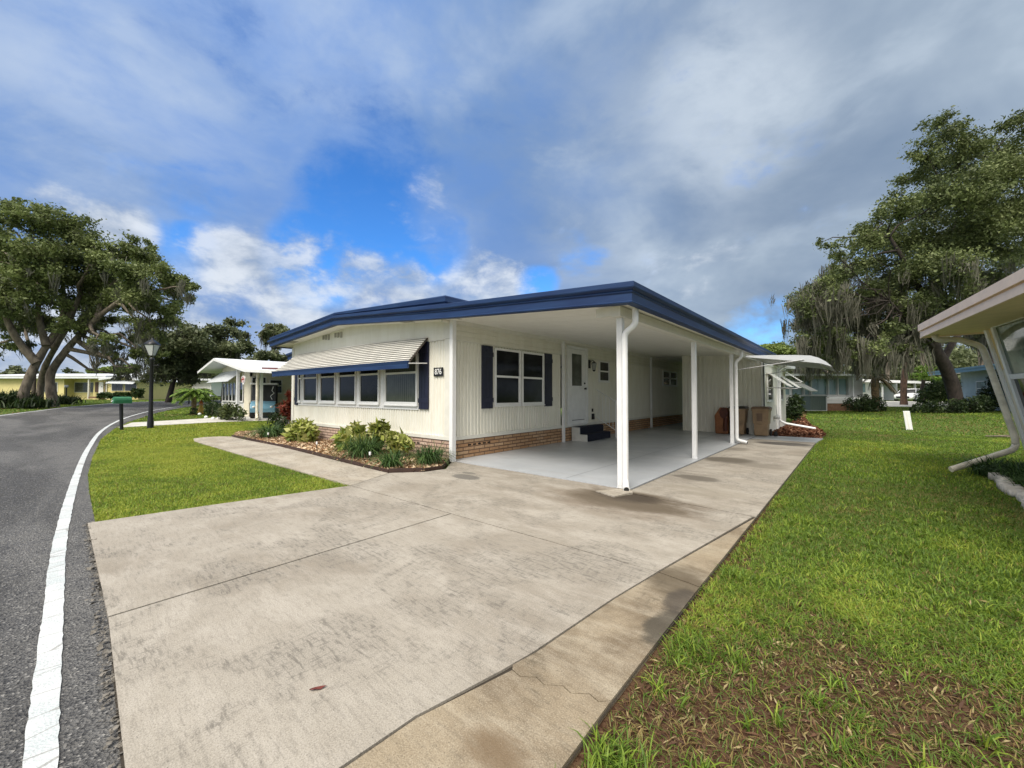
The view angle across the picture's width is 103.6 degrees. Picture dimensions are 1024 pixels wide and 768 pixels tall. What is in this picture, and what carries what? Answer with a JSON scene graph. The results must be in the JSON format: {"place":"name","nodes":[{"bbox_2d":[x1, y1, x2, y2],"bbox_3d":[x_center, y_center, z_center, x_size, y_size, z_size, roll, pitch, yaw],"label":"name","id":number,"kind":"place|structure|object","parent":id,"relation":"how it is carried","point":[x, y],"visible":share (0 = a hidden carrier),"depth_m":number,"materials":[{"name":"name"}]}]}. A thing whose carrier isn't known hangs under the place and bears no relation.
{"place":"outdoors","nodes":[
{"label":"outdoors","id":0,"kind":"place"},
{"bbox_2d":[0,374,191,399],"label":"house","id":1,"kind":"structure","parent":0,"point":[87,386],"depth_m":50.03,"materials":[{"name":"yellow paint"}]},
{"bbox_2d":[74,382,93,391],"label":"window","id":2,"kind":"structure","parent":1,"relation":"in","point":[78,386],"depth_m":51.13,"materials":[{"name":"grey glass"}]},
{"bbox_2d":[0,400,221,767],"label":"road","id":3,"kind":"structure","parent":0,"point":[41,452],"depth_m":3.02,"materials":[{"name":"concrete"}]},
{"bbox_2d":[22,405,186,767],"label":"road line","id":4,"kind":"object","parent":3,"relation":"on","point":[41,749],"visible":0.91,"depth_m":2.07,"materials":[{"name":"paint"}]},
{"bbox_2d":[83,521,137,767],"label":"crumbled asphalt","id":5,"kind":"structure","parent":3,"relation":"on","point":[106,683],"depth_m":2.08,"materials":[{"name":"grey asphalt"}]},
{"bbox_2d":[118,416,283,427],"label":"neighbour driveway","id":6,"kind":"structure","parent":0,"point":[184,421],"depth_m":18.04,"materials":[{"name":"concrete"}]},
{"bbox_2d":[250,383,278,417],"bbox_3d":[-13.048,0.850,21.234,1.200,1.820,2.324,1,-2,-28],"label":"golf cart","id":7,"kind":"object","parent":6,"relation":"on","point":[270,395],"visible":0.81,"depth_m":20.61,"materials":[{"name":"blue"}]},
{"bbox_2d":[88,439,348,521],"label":"grass","id":8,"kind":"structure","parent":0,"point":[165,457],"depth_m":6.48,"materials":[{"name":"green plant"}]},
{"bbox_2d":[88,486,448,617],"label":"driveway","id":9,"kind":"structure","parent":0,"point":[146,560],"depth_m":3.82,"materials":[{"name":"concrete"}]},
{"bbox_2d":[108,514,656,767],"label":"driveway","id":10,"kind":"structure","parent":0,"point":[383,637],"depth_m":2.21,"materials":[{"name":"concrete"}]},
{"bbox_2d":[0,396,1023,767],"bbox_3d":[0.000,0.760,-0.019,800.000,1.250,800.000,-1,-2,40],"label":"ground","id":11,"kind":"structure","parent":0,"point":[704,710],"depth_m":1.90,"materials":[{"name":"green plant"}]},
{"bbox_2d":[0,388,33,407],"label":"palmetto","id":12,"kind":"object","parent":11,"relation":"on","point":[5,398],"visible":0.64,"depth_m":26.75,"materials":[{"name":"green plant"}]},
{"bbox_2d":[0,308,57,394],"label":"oak tree","id":13,"kind":"object","parent":11,"relation":"on","point":[25,334],"visible":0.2,"depth_m":32.06,"materials":[{"name":"green plant"}]},
{"bbox_2d":[0,395,75,407],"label":"palmetto","id":14,"kind":"object","parent":11,"relation":"on","point":[28,402],"visible":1,"depth_m":26.66,"materials":[{"name":"green plant"}]},
{"bbox_2d":[0,365,84,374],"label":"tree","id":15,"kind":"object","parent":11,"relation":"on","point":[16,369],"visible":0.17,"depth_m":75.91,"materials":[{"name":"green plant"}]},
{"bbox_2d":[0,196,93,407],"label":"oak tree","id":16,"kind":"object","parent":11,"relation":"on","point":[18,292],"visible":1,"depth_m":27.07,"materials":[{"name":"green plant"}]},
{"bbox_2d":[2,198,127,398],"bbox_3d":[-32.686,-6.266,29.804,9.590,16.147,6.707,-1,-2,40],"label":"oak tree","id":17,"kind":"object","parent":11,"relation":"on","point":[88,262],"visible":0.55,"depth_m":29.40,"materials":[{"name":"green plant"}]},
{"bbox_2d":[58,394,85,403],"bbox_3d":[-36.864,1.183,33.165,2.894,0.958,2.918,1,-2,-32],"label":"palmetto","id":18,"kind":"object","parent":11,"relation":"on","point":[64,399],"visible":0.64,"depth_m":32.94,"materials":[{"name":"green plant"}]},
{"bbox_2d":[85,363,143,376],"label":"tree","id":19,"kind":"object","parent":11,"relation":"on","point":[106,369],"visible":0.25,"depth_m":61.91,"materials":[{"name":"green plant"}]},
{"bbox_2d":[111,397,131,429],"bbox_3d":[-14.008,1.058,14.423,0.290,1.202,0.496,-1,-2,26],"label":"mailbox","id":20,"kind":"object","parent":11,"relation":"on","point":[118,400],"visible":0.91,"depth_m":14.37,"materials":[{"name":"green metal"}]},
{"bbox_2d":[45,229,201,406],"bbox_3d":[-26.921,-4.608,29.227,11.848,13.039,6.444,-1,-2,27],"label":"oak tree","id":21,"kind":"object","parent":11,"relation":"on","point":[137,292],"visible":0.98,"depth_m":28.75,"materials":[{"name":"green plant"}]},
{"bbox_2d":[0,397,263,429],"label":"grass","id":22,"kind":"structure","parent":11,"relation":"on","point":[79,402],"depth_m":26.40,"materials":[{"name":"green plant"}]},
{"bbox_2d":[130,388,145,398],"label":"hedge","id":23,"kind":"object","parent":11,"relation":"on","point":[138,393],"visible":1,"depth_m":48.72,"materials":[{"name":"green plant"}]},
{"bbox_2d":[144,338,160,427],"bbox_3d":[-13.612,-0.041,15.243,0.445,3.430,0.368,0,-1,-5],"label":"street lamp","id":24,"kind":"object","parent":11,"relation":"on","point":[152,346],"visible":0.98,"depth_m":15.19,"materials":[{"name":"black metal"}]},
{"bbox_2d":[125,319,233,401],"bbox_3d":[-32.950,-2.076,39.750,8.893,8.489,8.487,0,-2,-15],"label":"tree","id":25,"kind":"object","parent":11,"relation":"on","point":[188,345],"visible":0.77,"depth_m":38.90,"materials":[{"name":"green plant"}]},
{"bbox_2d":[96,416,284,450],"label":"grass","id":26,"kind":"structure","parent":11,"relation":"on","point":[155,433],"depth_m":13.85,"materials":[{"name":"green plant"}]},
{"bbox_2d":[170,388,215,414],"bbox_3d":[-18.158,1.020,23.009,2.240,1.604,2.291,-1,-2,40],"label":"palm tree","id":27,"kind":"object","parent":11,"relation":"on","point":[194,394],"visible":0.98,"depth_m":22.64,"materials":[{"name":"green plant"}]},
{"bbox_2d":[192,379,221,395],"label":"house","id":28,"kind":"structure","parent":11,"relation":"on","point":[216,387],"depth_m":60.03,"materials":[{"name":"white paint"}]},
{"bbox_2d":[203,401,220,415],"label":"shrub","id":29,"kind":"object","parent":11,"relation":"on","point":[210,406],"visible":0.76,"depth_m":21.33,"materials":[{"name":"green plant"}]},
{"bbox_2d":[192,315,258,401],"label":"tree","id":30,"kind":"object","parent":11,"relation":"on","point":[236,349],"visible":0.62,"depth_m":41.81,"materials":[{"name":"green plant"}]},
{"bbox_2d":[214,402,247,420],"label":"shrub","id":31,"kind":"object","parent":11,"relation":"on","point":[227,411],"visible":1,"depth_m":18.80,"materials":[{"name":"green plant"}]},
{"bbox_2d":[197,358,291,419],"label":"neighbour house","id":32,"kind":"structure","parent":11,"relation":"on","point":[231,373],"depth_m":22.25,"materials":[{"name":"white metal"}]},
{"bbox_2d":[244,349,287,361],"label":"tree","id":33,"kind":"object","parent":11,"relation":"on","point":[265,355],"visible":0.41,"depth_m":38.52,"materials":[{"name":"green plant"}]},
{"bbox_2d":[254,323,289,349],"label":"tree","id":34,"kind":"object","parent":11,"relation":"on","point":[267,332],"visible":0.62,"depth_m":45.18,"materials":[{"name":"green plant"}]},
{"bbox_2d":[273,390,290,424],"bbox_3d":[-7.726,0.932,13.995,1.195,1.562,0.831,-1,-2,40],"label":"cordyline","id":35,"kind":"object","parent":11,"relation":"on","point":[285,409],"visible":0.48,"depth_m":13.88,"materials":[{"name":"red plant"}]},
{"bbox_2d":[193,436,387,485],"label":"walkway","id":36,"kind":"structure","parent":11,"relation":"on","point":[345,474],"depth_m":8.22,"materials":[{"name":"concrete"}]},
{"bbox_2d":[109,437,814,767],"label":"driveway bed","id":37,"kind":"object","parent":11,"relation":"on","point":[120,738],"visible":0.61,"depth_m":1.92,"materials":[{"name":"brown soil"}]},
{"bbox_2d":[345,670,610,767],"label":"driveway strip","id":38,"kind":"object","parent":11,"relation":"on","point":[511,719],"visible":0.95,"depth_m":1.61,"materials":[{"name":"concrete"}]},
{"bbox_2d":[267,281,835,490],"bbox_3d":[3.149,0.043,16.422,15.676,3.550,19.708,-1,-2,40],"label":"mobile home","id":39,"kind":"object","parent":11,"relation":"on","point":[465,378],"visible":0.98,"depth_m":9.87,"materials":[{"name":"white metal"}]},
{"bbox_2d":[301,374,317,402],"bbox_3d":[-6.292,-0.040,12.533,1.040,1.262,0.067,-1,-2,40],"label":"window","id":40,"kind":"structure","parent":39,"relation":"in","point":[309,389],"depth_m":12.54,"materials":[{"name":"white glass"}]},
{"bbox_2d":[319,373,335,403],"bbox_3d":[-5.409,-0.059,11.782,1.000,1.262,0.067,-1,-2,40],"label":"window","id":41,"kind":"structure","parent":39,"relation":"in","point":[327,381],"depth_m":11.79,"materials":[{"name":"white glass"}]},
{"bbox_2d":[336,371,356,404],"bbox_3d":[-4.533,-0.078,11.037,1.000,1.262,0.067,-1,-2,40],"label":"window","id":42,"kind":"structure","parent":39,"relation":"in","point":[347,381],"depth_m":11.04,"materials":[{"name":"white glass"}]},
{"bbox_2d":[357,370,379,404],"bbox_3d":[-3.668,-0.097,10.302,0.990,1.262,0.067,-1,-2,40],"label":"window","id":43,"kind":"structure","parent":39,"relation":"in","point":[369,381],"depth_m":10.30,"materials":[{"name":"white glass"}]},
{"bbox_2d":[382,353,418,405],"bbox_3d":[-2.621,-0.120,9.412,1.360,1.262,0.067,-1,-2,40],"label":"window","id":44,"kind":"structure","parent":39,"relation":"in","point":[401,386],"depth_m":9.36,"materials":[{"name":"grey glass"}]},
{"bbox_2d":[493,348,521,406],"bbox_3d":[-0.089,-0.146,9.574,0.067,1.362,0.960,-1,-2,40],"label":"window","id":45,"kind":"structure","parent":39,"relation":"in","point":[507,362],"depth_m":9.57,"materials":[{"name":"black glass"}]},
{"bbox_2d":[521,351,544,405],"bbox_3d":[0.549,-0.127,10.324,0.067,1.362,0.950,-1,-2,40],"label":"window","id":46,"kind":"structure","parent":39,"relation":"in","point":[532,364],"depth_m":10.31,"materials":[{"name":"black glass"}]},
{"bbox_2d":[569,348,586,423],"bbox_3d":[1.966,0.067,11.957,0.096,2.175,0.950,-1,-2,40],"label":"door","id":47,"kind":"structure","parent":39,"relation":"in","point":[577,358],"depth_m":11.96,"materials":[{"name":"white paint"}]},
{"bbox_2d":[598,360,609,382],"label":"window","id":48,"kind":"structure","parent":39,"relation":"in","point":[603,366],"depth_m":13.26,"materials":[{"name":"white glass"}]},
{"bbox_2d":[662,370,669,385],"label":"window","id":49,"kind":"structure","parent":39,"relation":"in","point":[665,374],"depth_m":17.61,"materials":[{"name":"grey glass"}]},
{"bbox_2d":[513,573,698,707],"bbox_3d":[0.664,1.452,2.414,0.483,0.080,1.547,-1,-2,40],"label":"driveway strip","id":50,"kind":"object","parent":11,"relation":"on","point":[601,654],"visible":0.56,"depth_m":2.18,"materials":[{"name":"concrete"}]},
{"bbox_2d":[660,518,754,590],"bbox_3d":[1.873,1.485,3.710,0.301,0.080,2.064,-1,-2,40],"label":"driveway strip","id":51,"kind":"object","parent":11,"relation":"on","point":[697,568],"visible":0.64,"depth_m":3.26,"materials":[{"name":"concrete"}]},
{"bbox_2d":[758,341,797,354],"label":"tree","id":52,"kind":"object","parent":11,"relation":"on","point":[781,348],"visible":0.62,"depth_m":47.32,"materials":[{"name":"green plant"}]},
{"bbox_2d":[578,551,1023,767],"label":"thatch","id":53,"kind":"object","parent":11,"relation":"on","point":[970,723],"visible":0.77,"depth_m":1.79,"materials":[{"name":"brown plant"}]},
{"bbox_2d":[579,562,1023,767],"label":"grass","id":54,"kind":"structure","parent":11,"relation":"on","point":[758,630],"depth_m":2.04,"materials":[{"name":"green plant"}]},
{"bbox_2d":[801,396,826,409],"bbox_3d":[19.378,1.217,25.857,1.054,0.908,0.840,0,-1,0],"label":"air conditioner","id":55,"kind":"object","parent":11,"relation":"on","point":[815,402],"visible":0.99,"depth_m":25.47,"materials":[{"name":"grey metal"}]},
{"bbox_2d":[785,374,864,410],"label":"back house","id":56,"kind":"structure","parent":11,"relation":"on","point":[844,385],"depth_m":28.19,"materials":[{"name":"paint"}]},
{"bbox_2d":[805,379,845,394],"bbox_3d":[21.924,0.195,28.244,3.045,1.153,0.080,0,-1,0],"label":"window","id":57,"kind":"structure","parent":56,"relation":"in","point":[817,385],"depth_m":28.20,"materials":[{"name":"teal glass"}]},
{"bbox_2d":[841,394,887,411],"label":"bush","id":58,"kind":"object","parent":11,"relation":"on","point":[866,402],"visible":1,"depth_m":26.30,"materials":[{"name":"green plant"}]},
{"bbox_2d":[857,374,896,410],"bbox_3d":[24.867,0.613,27.488,2.222,2.622,2.167,-1,-2,40],"label":"palm tree","id":59,"kind":"object","parent":11,"relation":"on","point":[875,385],"visible":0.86,"depth_m":27.32,"materials":[{"name":"brown plant"}]},
{"bbox_2d":[778,332,977,398],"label":"woods","id":60,"kind":"object","parent":11,"relation":"on","point":[960,357],"visible":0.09,"depth_m":62.62,"materials":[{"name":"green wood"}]},
{"bbox_2d":[829,379,929,400],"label":"carport house","id":61,"kind":"structure","parent":11,"relation":"on","point":[886,392],"depth_m":50.52,"materials":[{"name":"white paint"}]},
{"bbox_2d":[769,105,1023,411],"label":"oak tree","id":62,"kind":"object","parent":11,"relation":"on","point":[829,305],"visible":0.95,"depth_m":23.71,"materials":[{"name":"green plant"}]},
{"bbox_2d":[786,406,1018,435],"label":"grass","id":63,"kind":"structure","parent":11,"relation":"on","point":[838,414],"depth_m":19.28,"materials":[{"name":"green plant"}]},
{"bbox_2d":[894,389,919,400],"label":"parked car","id":64,"kind":"object","parent":11,"relation":"on","point":[910,393],"visible":0.35,"depth_m":47.53,"materials":[{"name":"white metal"}]},
{"bbox_2d":[903,411,912,429],"bbox_3d":[15.211,1.405,15.459,0.420,0.730,0.150,0,-1,0],"label":"utility pedestal","id":65,"kind":"object","parent":11,"relation":"on","point":[907,420],"visible":0.83,"depth_m":15.41,"materials":[{"name":"white paint"}]},
{"bbox_2d":[884,311,943,404],"bbox_3d":[36.327,-2.902,35.892,6.598,9.891,4.447,1,-2,-29],"label":"pine tree","id":66,"kind":"object","parent":11,"relation":"on","point":[903,390],"visible":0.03,"depth_m":35.82,"materials":[{"name":"brown plant"}]},
{"bbox_2d":[908,364,941,402],"bbox_3d":[41.681,0.089,40.425,5.768,4.193,2.549,1,-2,-28],"label":"tree","id":67,"kind":"object","parent":11,"relation":"on","point":[923,376],"visible":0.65,"depth_m":39.55,"materials":[{"name":"green plant"}]},
{"bbox_2d":[913,379,961,406],"bbox_3d":[30.755,0.627,29.053,3.180,2.325,1.924,0,-1,9],"label":"bush","id":68,"kind":"object","parent":11,"relation":"on","point":[931,387],"visible":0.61,"depth_m":28.84,"materials":[{"name":"green plant"}]},
{"bbox_2d":[909,394,997,412],"bbox_3d":[27.119,1.228,24.617,5.362,1.190,1.452,0,-1,-8],"label":"bush","id":69,"kind":"object","parent":11,"relation":"on","point":[979,403],"visible":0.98,"depth_m":24.48,"materials":[{"name":"green plant"}]},
{"bbox_2d":[927,364,1010,411],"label":"blue roof house","id":70,"kind":"structure","parent":11,"relation":"on","point":[973,378],"depth_m":29.28,"materials":[{"name":"teal paint"}]},
{"bbox_2d":[918,268,1023,471],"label":"neighbour house","id":71,"kind":"structure","parent":11,"relation":"on","point":[994,313],"depth_m":6.63,"materials":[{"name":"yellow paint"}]},
{"bbox_2d":[984,317,1023,447],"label":"window","id":72,"kind":"structure","parent":71,"relation":"in","point":[1008,337],"depth_m":6.66,"materials":[{"name":"grey glass"}]},
{"bbox_2d":[954,295,993,364],"bbox_3d":[37.014,-3.103,30.805,11.195,10.330,4.567,1,-2,-22],"label":"tree","id":73,"kind":"object","parent":11,"relation":"on","point":[980,338],"visible":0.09,"depth_m":31.78,"materials":[{"name":"green plant"}]},
{"bbox_2d":[954,453,1021,476],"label":"border grass","id":74,"kind":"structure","parent":11,"relation":"on","point":[977,471],"depth_m":6.76,"materials":[{"name":"green plant"}]},
{"bbox_2d":[976,369,1005,409],"bbox_3d":[31.628,0.234,26.620,1.725,3.133,1.901,-1,-2,40],"label":"bush","id":75,"kind":"object","parent":11,"relation":"on","point":[988,390],"visible":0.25,"depth_m":26.45,"materials":[{"name":"green plant"}]},
{"bbox_2d":[1000,484,1023,493],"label":"edging stone","id":76,"kind":"object","parent":11,"relation":"on","point":[1004,488],"visible":0.53,"depth_m":5.56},
{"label":"mulch bed","id":77,"kind":"structure","parent":11,"relation":"on","visible":0},
{"bbox_2d":[786,393,805,420],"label":"bush","id":78,"kind":"object","parent":77,"relation":"on","point":[795,408],"visible":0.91,"depth_m":19.31,"materials":[{"name":"green plant"}]},
{"bbox_2d":[769,416,826,437],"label":"mulch chips","id":79,"kind":"object","parent":77,"relation":"on","point":[793,431],"visible":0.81,"depth_m":14.49,"materials":[{"name":"brown wood"}]},
{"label":"mulch bed","id":80,"kind":"structure","parent":11,"relation":"on","visible":0},
{"bbox_2d":[233,422,283,440],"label":"lily clump","id":81,"kind":"object","parent":80,"relation":"on","point":[273,432],"visible":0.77,"depth_m":12.36,"materials":[{"name":"plant"}]},
{"bbox_2d":[280,417,320,442],"bbox_3d":[-6.057,1.361,11.511,1.530,0.854,1.000,-1,-2,40],"label":"croton bush","id":82,"kind":"object","parent":80,"relation":"on","point":[302,430],"visible":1,"depth_m":11.27,"materials":[{"name":"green plant"}]},
{"bbox_2d":[234,430,447,471],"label":"mulch chips","id":83,"kind":"object","parent":80,"relation":"on","point":[322,448],"visible":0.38,"depth_m":9.65,"materials":[{"name":"brown wood"}]},
{"bbox_2d":[232,434,449,472],"bbox_3d":[-4.942,1.596,10.320,9.474,0.094,1.480,-1,-2,40],"label":"garden edging","id":84,"kind":"object","parent":80,"relation":"on","point":[402,470],"visible":0.63,"depth_m":7.78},
{"bbox_2d":[330,419,366,450],"bbox_3d":[-3.799,1.275,9.563,1.295,0.894,0.821,-1,-2,40],"label":"croton bush","id":85,"kind":"object","parent":80,"relation":"on","point":[355,429],"visible":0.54,"depth_m":9.49,"materials":[{"name":"green plant"}]},
{"bbox_2d":[316,432,404,462],"bbox_3d":[-3.197,1.338,8.669,1.838,0.677,1.987,0,-2,17],"label":"lily clump","id":86,"kind":"object","parent":80,"relation":"on","point":[358,450],"visible":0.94,"depth_m":8.45,"materials":[{"name":"plant"}]},
{"bbox_2d":[360,417,390,452],"bbox_3d":[-3.106,1.180,9.150,0.803,0.903,0.709,0,-1,6],"label":"croton bush","id":87,"kind":"object","parent":80,"relation":"on","point":[379,428],"visible":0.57,"depth_m":9.04,"materials":[{"name":"green plant"}]},
{"bbox_2d":[364,448,413,467],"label":"lily clump","id":88,"kind":"object","parent":80,"relation":"on","point":[391,460],"visible":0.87,"depth_m":7.34,"materials":[{"name":"plant"}]},
{"bbox_2d":[383,426,414,454],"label":"croton bush","id":89,"kind":"object","parent":80,"relation":"on","point":[396,441],"visible":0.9,"depth_m":8.48,"materials":[{"name":"green plant"}]},
{"bbox_2d":[399,440,460,465],"bbox_3d":[-1.623,1.356,7.762,1.544,0.551,1.482,0,-1,5],"label":"lily clump","id":90,"kind":"object","parent":80,"relation":"on","point":[426,456],"visible":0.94,"depth_m":7.65,"materials":[{"name":"plant"}]},
{"bbox_2d":[0,0,1023,373],"label":"sky","id":91,"kind":"structure","parent":0,"point":[301,162],"materials":[{"name":"blue"}]},
{"bbox_2d":[351,462,752,572],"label":"driveway","id":92,"kind":"structure","parent":0,"point":[653,534],"depth_m":4.64,"materials":[{"name":"concrete"}]},
{"bbox_2d":[596,489,632,496],"bbox_3d":[1.440,1.475,5.458,0.506,0.027,0.334,0,-1,-12],"label":"splash slab","id":93,"kind":"object","parent":92,"relation":"on","point":[615,492],"depth_m":5.44,"materials":[{"name":"concrete"}]},
{"bbox_2d":[456,422,757,489],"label":"carport floor","id":94,"kind":"structure","parent":0,"point":[562,460],"depth_m":8.69,"materials":[{"name":"grey concrete"}]},
{"bbox_2d":[572,424,610,441],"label":"steps","id":95,"kind":"structure","parent":94,"relation":"on","point":[588,433],"depth_m":11.72,"materials":[{"name":"paint"}]},
{"bbox_2d":[596,389,616,437],"bbox_3d":[2.974,0.916,12.627,0.716,1.510,0.060,-1,-2,40],"label":"handrail","id":96,"kind":"object","parent":94,"relation":"on","point":[615,401],"visible":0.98,"depth_m":12.51,"materials":[{"name":"metal"}]},
{"bbox_2d":[715,407,729,433],"bbox_3d":[7.232,1.243,13.838,0.426,0.906,0.505,-1,-2,40],"label":"garden ornament","id":97,"kind":"object","parent":94,"relation":"on","point":[722,420],"visible":0.96,"depth_m":13.69,"materials":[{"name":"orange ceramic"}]},
{"bbox_2d":[728,406,748,433],"bbox_3d":[7.640,1.218,13.556,0.524,0.950,0.588,-1,-2,40],"label":"wheelie bin","id":98,"kind":"object","parent":94,"relation":"on","point":[743,414],"visible":0.69,"depth_m":13.32,"materials":[{"name":"plastic"}]},
{"bbox_2d":[751,406,771,435],"bbox_3d":[8.125,1.207,13.091,0.524,0.950,0.588,-1,-2,40],"label":"wheelie bin","id":99,"kind":"object","parent":94,"relation":"on","point":[761,415],"visible":1,"depth_m":12.91,"materials":[{"name":"plastic"}]},
{"bbox_2d":[631,470,783,518],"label":"driveway","id":100,"kind":"structure","parent":0,"point":[752,497],"depth_m":5.59,"materials":[{"name":"concrete"}]},
{"bbox_2d":[679,454,800,483],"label":"driveway","id":101,"kind":"structure","parent":0,"point":[779,470],"depth_m":7.42,"materials":[{"name":"concrete"}]},
{"bbox_2d":[716,443,811,461],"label":"driveway","id":102,"kind":"structure","parent":0,"point":[785,452],"depth_m":9.49,"materials":[{"name":"concrete"}]},
{"bbox_2d":[747,439,815,447],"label":"driveway","id":103,"kind":"structure","parent":0,"point":[786,443],"depth_m":11.27,"materials":[{"name":"concrete"}]},
{"bbox_2d":[751,435,822,442],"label":"driveway","id":104,"kind":"structure","parent":0,"point":[799,439],"depth_m":12.28,"materials":[{"name":"grey concrete"}]},
{"bbox_2d":[554,473,1023,767],"bbox_3d":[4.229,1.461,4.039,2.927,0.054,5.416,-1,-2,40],"label":"grass","id":105,"kind":"structure","parent":0,"point":[962,557],"depth_m":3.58,"materials":[{"name":"green plant"}]},
{"bbox_2d":[791,429,1023,503],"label":"grass","id":106,"kind":"structure","parent":0,"point":[953,440],"depth_m":8.76,"materials":[{"name":"green plant"}]},
{"bbox_2d":[883,401,947,406],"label":"driveway","id":107,"kind":"structure","parent":0,"point":[894,403],"depth_m":36.74,"materials":[{"name":"concrete"}]},
{"bbox_2d":[972,457,1023,484],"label":"border grass","id":108,"kind":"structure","parent":0,"point":[1008,472],"depth_m":6.19,"materials":[{"name":"green plant"}]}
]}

